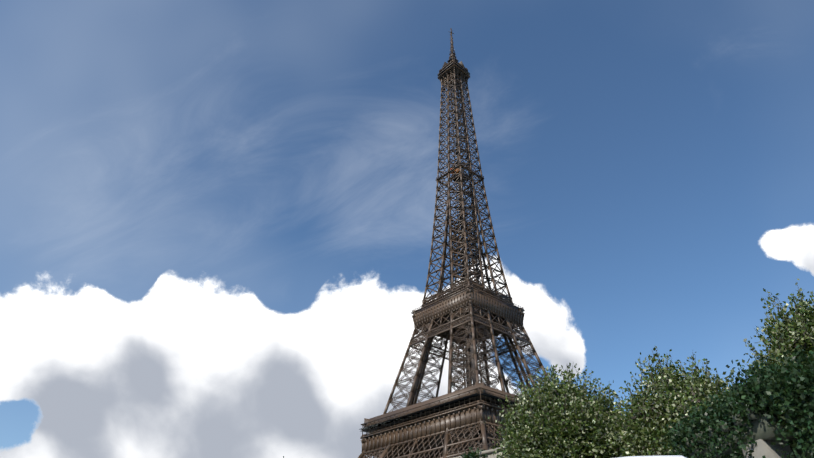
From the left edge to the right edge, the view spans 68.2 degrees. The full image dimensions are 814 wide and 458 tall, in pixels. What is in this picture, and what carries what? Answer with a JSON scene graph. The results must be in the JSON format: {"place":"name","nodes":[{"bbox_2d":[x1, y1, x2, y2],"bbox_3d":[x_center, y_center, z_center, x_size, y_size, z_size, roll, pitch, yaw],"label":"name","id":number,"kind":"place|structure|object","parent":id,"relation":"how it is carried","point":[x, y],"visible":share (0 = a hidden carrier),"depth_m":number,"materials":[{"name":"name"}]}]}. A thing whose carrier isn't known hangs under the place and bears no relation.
{"place":"outdoors","nodes":[
{"label":"outdoors","id":0,"kind":"place"},
{"bbox_2d":[0,0,813,457],"label":"sky","id":1,"kind":"structure","parent":0,"point":[217,216],"materials":[{"name":"blue"}]},
{"bbox_2d":[454,436,577,457],"bbox_3d":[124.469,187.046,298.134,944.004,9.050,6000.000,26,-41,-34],"label":"building","id":2,"kind":"structure","parent":0,"point":[489,453],"depth_m":30.48,"materials":[{"name":"stone"}]},
{"bbox_2d":[484,362,634,457],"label":"quay tree","id":3,"kind":"object","parent":2,"relation":"on","point":[556,418],"visible":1,"depth_m":22.11,"materials":[{"name":"green plant"}]},
{"bbox_2d":[459,389,727,457],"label":"tree","id":4,"kind":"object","parent":2,"relation":"attached to","point":[472,454],"depth_m":30.75,"materials":[{"name":"green plant"}]},
{"bbox_2d":[604,346,738,456],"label":"quay tree","id":5,"kind":"object","parent":2,"relation":"on","point":[642,420],"visible":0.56,"depth_m":19.76,"materials":[{"name":"green plant"}]},
{"bbox_2d":[685,409,813,457],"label":"quay shelter","id":6,"kind":"object","parent":2,"relation":"on","point":[764,437],"visible":0.38,"depth_m":12.35,"materials":[{"name":"concrete"}]},
{"bbox_2d":[657,344,813,457],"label":"shelter ivy","id":7,"kind":"object","parent":6,"relation":"attached to","point":[788,393],"visible":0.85,"depth_m":12.40,"materials":[{"name":"green plant"}]},
{"bbox_2d":[732,279,813,393],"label":"quay tree","id":8,"kind":"object","parent":2,"relation":"on","point":[789,333],"visible":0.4,"depth_m":18.74,"materials":[{"name":"green plant"}]},
{"bbox_2d":[617,455,685,457],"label":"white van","id":9,"kind":"object","parent":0,"point":[669,456],"visible":1,"depth_m":10.00,"materials":[{"name":"white metal"}]},
{"bbox_3d":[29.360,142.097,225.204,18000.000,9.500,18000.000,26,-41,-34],"label":"ground","id":10,"kind":"structure","parent":0,"visible":0},
{"bbox_2d":[358,28,548,457],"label":"tower","id":11,"kind":"structure","parent":10,"relation":"on","point":[469,313],"depth_m":275.01,"materials":[{"name":"metal"}]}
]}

